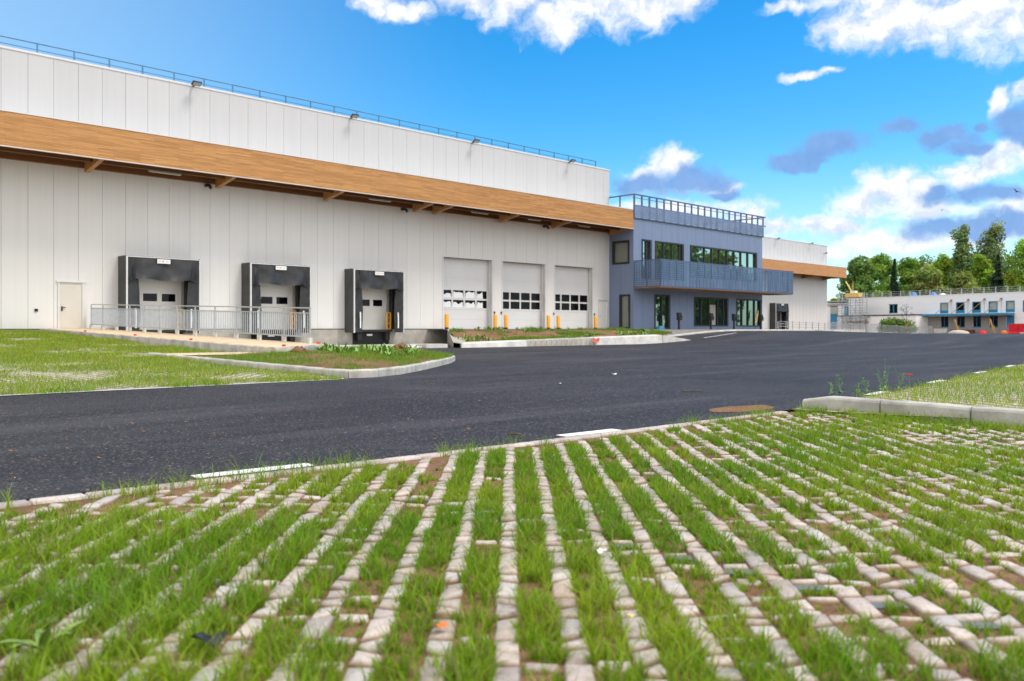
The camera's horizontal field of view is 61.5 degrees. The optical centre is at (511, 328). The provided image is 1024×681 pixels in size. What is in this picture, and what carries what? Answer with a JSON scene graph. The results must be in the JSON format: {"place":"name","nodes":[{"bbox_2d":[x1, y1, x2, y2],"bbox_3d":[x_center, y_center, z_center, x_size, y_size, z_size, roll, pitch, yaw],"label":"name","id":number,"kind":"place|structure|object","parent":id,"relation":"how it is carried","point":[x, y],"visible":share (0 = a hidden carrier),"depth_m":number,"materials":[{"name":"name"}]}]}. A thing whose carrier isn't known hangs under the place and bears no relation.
{"place":"outdoors","nodes":[
{"label":"outdoors","id":0,"kind":"place"},
{"bbox_2d":[0,328,345,394],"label":"grass paving verge","id":1,"kind":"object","parent":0,"point":[80,376],"depth_m":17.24,"materials":[{"name":"plant"}]},
{"bbox_2d":[40,329,271,355],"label":"walkway","id":2,"kind":"structure","parent":1,"relation":"on","point":[211,346],"depth_m":28.91,"materials":[{"name":"concrete"}]},
{"bbox_2d":[57,329,319,346],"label":"walkway","id":3,"kind":"structure","parent":1,"relation":"on","point":[254,342],"depth_m":31.08,"materials":[{"name":"concrete"}]},
{"bbox_2d":[89,304,312,355],"bbox_3d":[-13.373,0.008,34.878,0.684,2.385,19.700,0,0,-45],"label":"guardrail","id":4,"kind":"object","parent":3,"relation":"on","point":[106,316],"visible":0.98,"depth_m":33.44,"materials":[{"name":"metal"}]},
{"bbox_2d":[164,352,257,354],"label":"walkway spur","id":5,"kind":"structure","parent":1,"relation":"on","point":[219,353],"depth_m":24.08,"materials":[{"name":"concrete"}]},
{"bbox_2d":[334,344,417,346],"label":"yard slab","id":6,"kind":"structure","parent":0,"point":[412,345],"depth_m":49.98,"materials":[{"name":"concrete"}]},
{"bbox_2d":[5,331,800,501],"bbox_3d":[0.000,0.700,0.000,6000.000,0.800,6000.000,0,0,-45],"label":"ground","id":7,"kind":"structure","parent":0,"point":[793,410],"depth_m":7.69,"materials":[{"name":"soil"}]},
{"bbox_2d":[0,35,633,344],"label":"warehouse","id":8,"kind":"structure","parent":7,"relation":"on","point":[87,198],"depth_m":48.18,"materials":[{"name":"metal"}]},
{"bbox_2d":[56,280,85,328],"bbox_3d":[-21.123,-1.130,41.198,1.320,2.320,0.120,0,0,-45],"label":"pedestrian door","id":9,"kind":"structure","parent":8,"relation":"in","point":[70,295],"depth_m":41.18,"materials":[{"name":"metal"}]},
{"bbox_2d":[118,255,199,333],"bbox_3d":[-17.868,-1.305,43.714,3.810,4.570,1.194,0,0,-45],"label":"dock shelter","id":10,"kind":"object","parent":8,"relation":"attached to","point":[132,270],"visible":0.73,"depth_m":43.12,"materials":[{"name":"paint"}]},
{"bbox_2d":[139,280,183,329],"bbox_3d":[-18.220,-1.215,44.479,2.620,2.570,0.110,0,0,-44],"label":"dock door","id":11,"kind":"structure","parent":8,"relation":"in","point":[152,292],"depth_m":44.55,"materials":[{"name":"white metal"}]},
{"bbox_2d":[148,169,181,175],"bbox_3d":[-17.390,-7.809,43.114,1.650,0.097,0.160,0,0,-45],"label":"strip light","id":12,"kind":"object","parent":8,"relation":"attached to","point":[164,172],"visible":1,"depth_m":43.05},
{"bbox_2d":[191,80,201,86],"bbox_3d":[-16.631,-12.840,45.173,0.480,0.216,0.586,0,0,-45],"label":"floodlight","id":13,"kind":"object","parent":8,"relation":"attached to","point":[196,83],"visible":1,"depth_m":45.03,"materials":[{"name":"grey metal"}]},
{"bbox_2d":[241,262,310,341],"bbox_3d":[-13.197,-1.305,48.320,3.810,4.570,1.172,0,0,-45],"label":"dock shelter","id":14,"kind":"object","parent":8,"relation":"attached to","point":[254,276],"visible":0.75,"depth_m":47.84,"materials":[{"name":"paint"}]},
{"bbox_2d":[260,285,294,328],"bbox_3d":[-13.541,-1.215,49.077,2.620,2.570,0.110,0,0,-44],"label":"dock door","id":15,"kind":"structure","parent":8,"relation":"in","point":[271,295],"depth_m":49.20,"materials":[{"name":"white metal"}]},
{"bbox_2d":[358,289,388,344],"bbox_3d":[-8.840,-0.800,53.837,2.840,3.600,0.310,0,0,-45],"label":"dock door","id":16,"kind":"structure","parent":8,"relation":"in","point":[375,301],"depth_m":53.97,"materials":[{"name":"white metal"}]},
{"bbox_2d":[344,268,403,344],"bbox_3d":[-8.430,-1.305,52.999,3.810,4.570,1.180,0,0,-45],"label":"dock shelter","id":17,"kind":"object","parent":8,"relation":"attached to","point":[356,281],"visible":1,"depth_m":52.58,"materials":[{"name":"paint"}]},
{"bbox_2d":[368,198,390,201],"bbox_3d":[-8.022,-7.809,52.320,1.600,0.097,0.160,0,0,-45],"label":"strip light","id":18,"kind":"object","parent":8,"relation":"attached to","point":[379,200],"visible":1,"depth_m":52.20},
{"bbox_2d":[442,255,493,328],"bbox_3d":[-3.150,-2.420,59.176,4.720,4.920,0.530,0,0,-45],"label":"sectional door","id":19,"kind":"structure","parent":8,"relation":"in","point":[466,284],"depth_m":59.48,"materials":[{"name":"white metal"}]},
{"bbox_2d":[501,260,546,328],"bbox_3d":[0.751,-2.420,63.010,4.660,4.920,0.530,0,0,-45],"label":"sectional door","id":20,"kind":"structure","parent":8,"relation":"in","point":[522,284],"depth_m":63.39,"materials":[{"name":"white metal"}]},
{"bbox_2d":[554,264,593,328],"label":"sectional door","id":21,"kind":"structure","parent":8,"relation":"in","point":[572,300],"depth_m":67.20,"materials":[{"name":"white metal"}]},
{"bbox_2d":[598,299,607,328],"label":"pedestrian door","id":22,"kind":"structure","parent":8,"relation":"in","point":[602,305],"depth_m":69.15,"materials":[{"name":"metal"}]},
{"bbox_2d":[418,329,688,347],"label":"retaining wall","id":23,"kind":"structure","parent":7,"relation":"on","point":[453,341],"depth_m":50.54,"materials":[{"name":"concrete"}]},
{"bbox_2d":[637,217,846,329],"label":"warehouse wing","id":24,"kind":"structure","parent":7,"relation":"on","point":[810,268],"depth_m":127.15,"materials":[{"name":"metal"}]},
{"bbox_2d":[770,303,788,328],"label":"dock shelter","id":25,"kind":"object","parent":24,"relation":"attached to","point":[775,308],"visible":0.81,"depth_m":121.11,"materials":[{"name":"paint"}]},
{"bbox_2d":[837,293,867,329],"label":"scaffold","id":26,"kind":"object","parent":7,"relation":"on","point":[850,305],"visible":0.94,"depth_m":160.22,"materials":[{"name":"metal"}]},
{"bbox_2d":[845,281,861,296],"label":"work platform","id":27,"kind":"structure","parent":26,"relation":"on","point":[853,294],"depth_m":160.00,"materials":[{"name":"metal"}]},
{"bbox_2d":[836,255,876,297],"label":"broadleaf tree","id":28,"kind":"object","parent":7,"relation":"on","point":[860,271],"visible":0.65,"depth_m":175.97,"materials":[{"name":"green plant"}]},
{"bbox_2d":[836,256,907,299],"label":"broadleaf tree","id":29,"kind":"object","parent":7,"relation":"on","point":[888,274],"visible":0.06,"depth_m":214.44,"materials":[{"name":"green plant"}]},
{"bbox_2d":[856,252,897,296],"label":"broadleaf tree","id":30,"kind":"object","parent":7,"relation":"on","point":[883,264],"visible":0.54,"depth_m":194.61,"materials":[{"name":"green plant"}]},
{"bbox_2d":[889,259,899,296],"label":"conifer tree","id":31,"kind":"object","parent":7,"relation":"on","point":[894,285],"visible":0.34,"depth_m":183.72,"materials":[{"name":"green plant"}]},
{"bbox_2d":[876,316,916,332],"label":"shrub","id":32,"kind":"object","parent":7,"relation":"on","point":[893,321],"visible":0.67,"depth_m":137.53,"materials":[{"name":"green plant"}]},
{"bbox_2d":[897,257,920,295],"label":"broadleaf tree","id":33,"kind":"object","parent":7,"relation":"on","point":[907,266],"visible":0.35,"depth_m":195.11,"materials":[{"name":"green plant"}]},
{"bbox_2d":[802,396,1023,427],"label":"curb","id":34,"kind":"structure","parent":7,"relation":"on","point":[918,408],"depth_m":9.43,"materials":[{"name":"concrete"}]},
{"bbox_2d":[897,254,949,287],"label":"broadleaf tree","id":35,"kind":"object","parent":7,"relation":"on","point":[923,260],"visible":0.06,"depth_m":212.81,"materials":[{"name":"green plant"}]},
{"bbox_2d":[827,286,1023,333],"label":"building","id":36,"kind":"structure","parent":7,"relation":"on","point":[1002,311],"depth_m":147.97,"materials":[{"name":"white concrete"}]},
{"bbox_2d":[889,304,896,312],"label":"window","id":37,"kind":"structure","parent":36,"relation":"in","point":[893,307],"depth_m":157.13,"materials":[{"name":"black glass"}]},
{"bbox_2d":[940,303,947,312],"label":"window","id":38,"kind":"structure","parent":36,"relation":"in","point":[945,308],"depth_m":148.03,"materials":[{"name":"glass"}]},
{"bbox_2d":[941,316,947,327],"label":"window","id":39,"kind":"structure","parent":36,"relation":"in","point":[944,319],"depth_m":147.86,"materials":[{"name":"black glass"}]},
{"bbox_2d":[956,302,964,312],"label":"window","id":40,"kind":"structure","parent":36,"relation":"in","point":[961,309],"depth_m":145.29,"materials":[{"name":"black glass"}]},
{"bbox_2d":[957,316,964,327],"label":"window","id":41,"kind":"structure","parent":36,"relation":"in","point":[960,319],"depth_m":145.11,"materials":[{"name":"black glass"}]},
{"bbox_2d":[972,302,980,312],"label":"window","id":42,"kind":"structure","parent":36,"relation":"in","point":[977,309],"depth_m":142.69,"materials":[{"name":"black glass"}]},
{"bbox_2d":[973,316,980,327],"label":"window","id":43,"kind":"structure","parent":36,"relation":"in","point":[976,319],"depth_m":142.55,"materials":[{"name":"black glass"}]},
{"bbox_2d":[989,301,997,312],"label":"window","id":44,"kind":"structure","parent":36,"relation":"in","point":[993,309],"depth_m":140.03,"materials":[{"name":"glass"}]},
{"bbox_2d":[989,316,997,327],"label":"window","id":45,"kind":"structure","parent":36,"relation":"in","point":[994,319],"depth_m":139.89,"materials":[{"name":"black glass"}]},
{"bbox_2d":[1006,301,1014,311],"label":"window","id":46,"kind":"structure","parent":36,"relation":"in","point":[1010,305],"depth_m":137.49,"materials":[{"name":"glass"}]},
{"bbox_2d":[1007,315,1013,327],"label":"door","id":47,"kind":"structure","parent":36,"relation":"in","point":[1010,318],"depth_m":137.42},
{"bbox_2d":[907,263,949,295],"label":"broadleaf tree","id":48,"kind":"object","parent":7,"relation":"on","point":[928,277],"visible":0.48,"depth_m":178.13,"materials":[{"name":"green plant"}]},
{"bbox_2d":[934,329,946,332],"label":"concrete block","id":49,"kind":"object","parent":7,"relation":"on","point":[940,330],"depth_m":145.17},
{"bbox_2d":[932,253,955,285],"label":"broadleaf tree","id":50,"kind":"object","parent":7,"relation":"on","point":[944,263],"visible":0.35,"depth_m":203.10,"materials":[{"name":"green plant"}]},
{"bbox_2d":[943,224,983,287],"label":"poplar tree","id":51,"kind":"object","parent":7,"relation":"on","point":[962,259],"visible":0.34,"depth_m":198.91,"materials":[{"name":"green plant"}]},
{"bbox_2d":[947,269,982,293],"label":"broadleaf tree","id":52,"kind":"object","parent":7,"relation":"on","point":[958,282],"visible":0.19,"depth_m":176.12,"materials":[{"name":"green plant"}]},
{"bbox_2d":[965,254,996,292],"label":"broadleaf tree","id":53,"kind":"object","parent":7,"relation":"on","point":[982,270],"visible":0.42,"depth_m":187.19,"materials":[{"name":"green plant"}]},
{"bbox_2d":[971,219,1007,291],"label":"poplar tree","id":54,"kind":"object","parent":7,"relation":"on","point":[990,248],"visible":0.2,"depth_m":202.81,"materials":[{"name":"green plant"}]},
{"bbox_2d":[989,254,1004,291],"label":"conifer tree","id":55,"kind":"object","parent":7,"relation":"on","point":[996,279],"visible":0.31,"depth_m":181.52,"materials":[{"name":"green plant"}]},
{"bbox_2d":[1000,255,1020,290],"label":"broadleaf tree","id":56,"kind":"object","parent":7,"relation":"on","point":[1006,267],"visible":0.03,"depth_m":210.86,"materials":[{"name":"green plant"}]},
{"bbox_2d":[1001,238,1023,291],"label":"broadleaf tree","id":57,"kind":"object","parent":7,"relation":"on","point":[1013,278],"visible":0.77,"depth_m":175.56,"materials":[{"name":"green plant"}]},
{"bbox_2d":[1008,324,1023,333],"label":"water barrier","id":58,"kind":"object","parent":7,"relation":"on","point":[1016,328],"visible":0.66,"depth_m":132.78,"materials":[{"name":"plastic"}]},
{"bbox_2d":[445,314,448,328],"bbox_3d":[-4.300,-0.470,56.622,0.360,1.030,0.360,0,0,-45],"label":"bollard","id":59,"kind":"object","parent":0,"point":[446,321],"visible":0.91,"depth_m":56.51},
{"bbox_2d":[493,314,496,326],"bbox_3d":[-1.162,-0.470,59.706,0.360,1.030,0.360,0,0,-45],"label":"bollard","id":60,"kind":"object","parent":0,"point":[494,320],"visible":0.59,"depth_m":59.60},
{"bbox_2d":[504,314,507,328],"bbox_3d":[-0.427,-0.470,60.428,0.360,1.030,0.360,0,0,-45],"label":"bollard","id":61,"kind":"object","parent":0,"point":[505,321],"visible":0.93,"depth_m":60.32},
{"bbox_2d":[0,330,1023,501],"bbox_3d":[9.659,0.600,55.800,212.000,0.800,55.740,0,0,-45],"label":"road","id":62,"kind":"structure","parent":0,"point":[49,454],"depth_m":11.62,"materials":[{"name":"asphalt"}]},
{"bbox_2d":[0,378,343,395],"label":"edging strip","id":63,"kind":"object","parent":62,"relation":"on","point":[161,387],"visible":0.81,"depth_m":14.43,"materials":[{"name":"concrete"}]},
{"bbox_2d":[190,463,313,478],"bbox_3d":[-1.800,0.993,6.019,0.846,0.005,0.130,0,0,-39],"label":"road marking","id":64,"kind":"object","parent":62,"relation":"on","point":[256,469],"visible":0.57,"depth_m":6.00,"materials":[{"name":"paint"}]},
{"bbox_2d":[147,352,454,377],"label":"kerb island","id":65,"kind":"structure","parent":62,"relation":"on","point":[377,372],"depth_m":19.00,"materials":[{"name":"concrete"}]},
{"bbox_2d":[193,345,453,369],"bbox_3d":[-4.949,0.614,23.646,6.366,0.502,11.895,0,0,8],"label":"island grass","id":66,"kind":"structure","parent":65,"relation":"in","point":[394,356],"depth_m":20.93,"materials":[{"name":"plant"}]},
{"bbox_2d":[289,346,308,352],"bbox_3d":[-5.732,0.590,23.239,0.584,0.250,0.546,0,0,-27],"label":"earth heap","id":67,"kind":"object","parent":66,"relation":"on","point":[303,349],"visible":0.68,"depth_m":23.12,"materials":[{"name":"soil"}]},
{"bbox_2d":[271,344,332,351],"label":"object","id":68,"kind":"object","parent":66,"relation":"on","point":[308,347],"visible":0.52,"depth_m":25.84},
{"bbox_2d":[316,342,420,355],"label":"island weeds","id":69,"kind":"object","parent":66,"relation":"on","point":[375,347],"visible":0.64,"depth_m":23.83,"materials":[{"name":"plant"}]},
{"bbox_2d":[390,343,410,350],"bbox_3d":[-3.287,0.573,25.587,0.716,0.312,0.760,0,0,-45],"label":"earth heap","id":70,"kind":"object","parent":66,"relation":"on","point":[399,345],"visible":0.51,"depth_m":25.46,"materials":[{"name":"soil"}]},
{"bbox_2d":[11,363,916,477],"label":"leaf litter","id":71,"kind":"object","parent":62,"relation":"on","point":[356,416],"visible":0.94,"depth_m":9.58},
{"bbox_2d":[556,429,619,436],"bbox_3d":[0.740,0.993,8.200,0.763,0.005,0.130,0,0,-41],"label":"road marking","id":72,"kind":"object","parent":62,"relation":"on","point":[585,433],"visible":1,"depth_m":8.19,"materials":[{"name":"paint"}]},
{"bbox_2d":[667,329,814,336],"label":"curb","id":73,"kind":"structure","parent":62,"relation":"on","point":[743,330],"depth_m":71.59,"materials":[{"name":"concrete"}]},
{"bbox_2d":[708,405,774,411],"bbox_3d":[2.879,0.985,10.717,1.314,0.023,0.560,0,0,-45],"label":"dirt patch","id":74,"kind":"object","parent":62,"relation":"on","point":[736,408],"visible":0.95,"depth_m":10.58,"materials":[{"name":"soil"}]},
{"bbox_2d":[778,321,864,331],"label":"guardrail","id":75,"kind":"object","parent":62,"relation":"on","point":[812,327],"visible":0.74,"depth_m":123.61,"materials":[{"name":"metal"}]},
{"bbox_2d":[831,322,846,329],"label":"crowd barrier","id":76,"kind":"object","parent":62,"relation":"on","point":[839,326],"visible":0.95,"depth_m":104.99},
{"bbox_2d":[848,323,863,330],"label":"crowd barrier","id":77,"kind":"object","parent":62,"relation":"on","point":[855,327],"visible":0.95,"depth_m":105.00,"materials":[{"name":"metal"}]},
{"bbox_2d":[865,324,880,331],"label":"crowd barrier","id":78,"kind":"object","parent":62,"relation":"on","point":[873,328],"visible":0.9,"depth_m":105.00,"materials":[{"name":"metal"}]},
{"bbox_2d":[882,325,897,332],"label":"crowd barrier","id":79,"kind":"object","parent":62,"relation":"on","point":[890,329],"visible":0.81,"depth_m":104.97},
{"bbox_2d":[900,304,911,332],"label":"sapling","id":80,"kind":"object","parent":62,"relation":"on","point":[906,311],"visible":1,"depth_m":131.99,"materials":[{"name":"brown plant"}]},
{"bbox_2d":[899,326,913,332],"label":"crowd barrier","id":81,"kind":"object","parent":62,"relation":"on","point":[904,329],"visible":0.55,"depth_m":104.97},
{"bbox_2d":[916,326,931,332],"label":"crowd barrier","id":82,"kind":"object","parent":62,"relation":"on","point":[921,329],"visible":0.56,"depth_m":104.96,"materials":[{"name":"metal"}]},
{"bbox_2d":[948,330,969,333],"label":"sand heap","id":83,"kind":"object","parent":62,"relation":"on","point":[960,332],"visible":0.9,"depth_m":141.07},
{"bbox_2d":[0,407,1023,680],"bbox_3d":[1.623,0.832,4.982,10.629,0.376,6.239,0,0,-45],"label":"grass","id":84,"kind":"structure","parent":0,"point":[470,661],"depth_m":3.62,"materials":[{"name":"plant"}]},
{"bbox_2d":[0,619,87,654],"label":"weed","id":85,"kind":"object","parent":84,"relation":"on","point":[40,639],"visible":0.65,"depth_m":2.66,"materials":[{"name":"plant"}]},
{"bbox_2d":[1,405,776,510],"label":"edge grass","id":86,"kind":"structure","parent":84,"relation":"on","point":[239,474],"depth_m":5.92,"materials":[{"name":"plant"}]},
{"bbox_2d":[0,411,1023,680],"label":"parking pavers","id":87,"kind":"object","parent":84,"relation":"on","point":[672,585],"visible":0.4,"depth_m":3.61,"materials":[{"name":"concrete"}]},
{"bbox_2d":[191,631,227,646],"bbox_3d":[-0.929,0.949,2.641,0.090,0.046,0.063,0,0,-45],"label":"dark lump","id":88,"kind":"object","parent":87,"relation":"on","point":[204,636],"visible":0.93,"depth_m":2.63,"materials":[{"name":"stone"}]},
{"bbox_2d":[429,622,447,627],"bbox_3d":[-0.240,0.978,2.836,0.056,0.020,0.039,0,0,-45],"label":"dead leaf","id":89,"kind":"object","parent":87,"relation":"on","point":[442,624],"visible":1,"depth_m":2.84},
{"bbox_2d":[367,486,1000,630],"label":"bay marker pavers","id":90,"kind":"object","parent":87,"relation":"on","point":[878,605],"visible":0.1,"depth_m":3.32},
{"bbox_2d":[795,400,1023,432],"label":"kerb grass","id":91,"kind":"structure","parent":84,"relation":"on","point":[1005,425],"depth_m":9.12,"materials":[{"name":"plant"}]},
{"bbox_2d":[0,0,1023,300],"label":"sky","id":92,"kind":"structure","parent":0,"point":[867,128],"materials":[{"name":"blue"}]},
{"bbox_2d":[547,315,549,328],"bbox_3d":[2.690,-0.470,63.491,0.360,1.030,0.360,0,0,-45],"label":"bollard","id":93,"kind":"object","parent":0,"point":[548,321],"visible":0.88,"depth_m":63.38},
{"bbox_2d":[557,315,559,328],"bbox_3d":[3.460,-0.470,64.248,0.360,1.030,0.360,0,0,-45],"label":"bollard","id":94,"kind":"object","parent":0,"point":[558,321],"visible":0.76,"depth_m":64.13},
{"bbox_2d":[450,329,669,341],"bbox_3d":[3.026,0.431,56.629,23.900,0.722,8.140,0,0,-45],"label":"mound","id":95,"kind":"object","parent":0,"point":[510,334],"visible":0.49,"depth_m":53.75,"materials":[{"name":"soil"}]},
{"bbox_2d":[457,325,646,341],"bbox_3d":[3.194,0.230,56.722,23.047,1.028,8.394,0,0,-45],"label":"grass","id":96,"kind":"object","parent":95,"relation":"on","point":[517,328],"visible":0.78,"depth_m":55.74,"materials":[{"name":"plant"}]},
{"bbox_2d":[449,325,671,341],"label":"mound grass","id":97,"kind":"structure","parent":0,"point":[560,332],"depth_m":55.52,"materials":[{"name":"plant"}]},
{"bbox_2d":[644,329,736,335],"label":"pavement","id":98,"kind":"structure","parent":0,"point":[677,331],"depth_m":66.26,"materials":[{"name":"concrete"}]},
{"bbox_2d":[676,312,682,328],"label":"charging post","id":99,"kind":"object","parent":98,"relation":"on","point":[679,317],"visible":1,"depth_m":65.94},
{"bbox_2d":[609,193,792,329],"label":"office building","id":100,"kind":"structure","parent":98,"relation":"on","point":[693,269],"depth_m":72.31,"materials":[{"name":"blue metal"}]},
{"bbox_2d":[612,240,628,264],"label":"window","id":101,"kind":"structure","parent":100,"relation":"in","point":[620,249],"depth_m":69.00,"materials":[{"name":"grey glass"}]},
{"bbox_2d":[619,294,629,328],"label":"glass door","id":102,"kind":"structure","parent":100,"relation":"in","point":[624,299],"depth_m":68.78,"materials":[{"name":"glass"}]},
{"bbox_2d":[642,239,651,278],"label":"window","id":103,"kind":"structure","parent":100,"relation":"in","point":[646,244],"depth_m":69.24,"materials":[{"name":"clear glass"}]},
{"bbox_2d":[654,294,669,328],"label":"glass door","id":104,"kind":"structure","parent":100,"relation":"in","point":[661,303],"depth_m":70.74,"materials":[{"name":"glass"}]},
{"bbox_2d":[655,241,683,279],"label":"window","id":105,"kind":"structure","parent":100,"relation":"in","point":[663,250],"depth_m":71.61,"materials":[{"name":"clear glass"}]},
{"bbox_2d":[694,297,727,325],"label":"window","id":106,"kind":"structure","parent":100,"relation":"in","point":[701,305],"depth_m":75.63,"materials":[{"name":"clear glass"}]},
{"bbox_2d":[690,245,756,281],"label":"window","id":107,"kind":"structure","parent":100,"relation":"in","point":[701,254],"depth_m":77.20,"materials":[{"name":"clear glass"}]},
{"bbox_2d":[736,299,761,325],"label":"window","id":108,"kind":"structure","parent":100,"relation":"in","point":[746,309],"depth_m":80.26,"materials":[{"name":"clear glass"}]},
{"bbox_2d":[708,313,713,328],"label":"charging post","id":109,"kind":"object","parent":98,"relation":"on","point":[710,317],"visible":0.91,"depth_m":69.05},
{"bbox_2d":[732,314,737,328],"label":"charging post","id":110,"kind":"object","parent":98,"relation":"on","point":[734,318],"visible":0.84,"depth_m":71.47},
{"bbox_2d":[759,314,763,328],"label":"charging post","id":111,"kind":"object","parent":98,"relation":"on","point":[761,317],"visible":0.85,"depth_m":74.56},
{"bbox_2d":[791,363,1023,418],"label":"bay grass","id":112,"kind":"structure","parent":0,"point":[1007,378],"depth_m":13.01,"materials":[{"name":"plant"}]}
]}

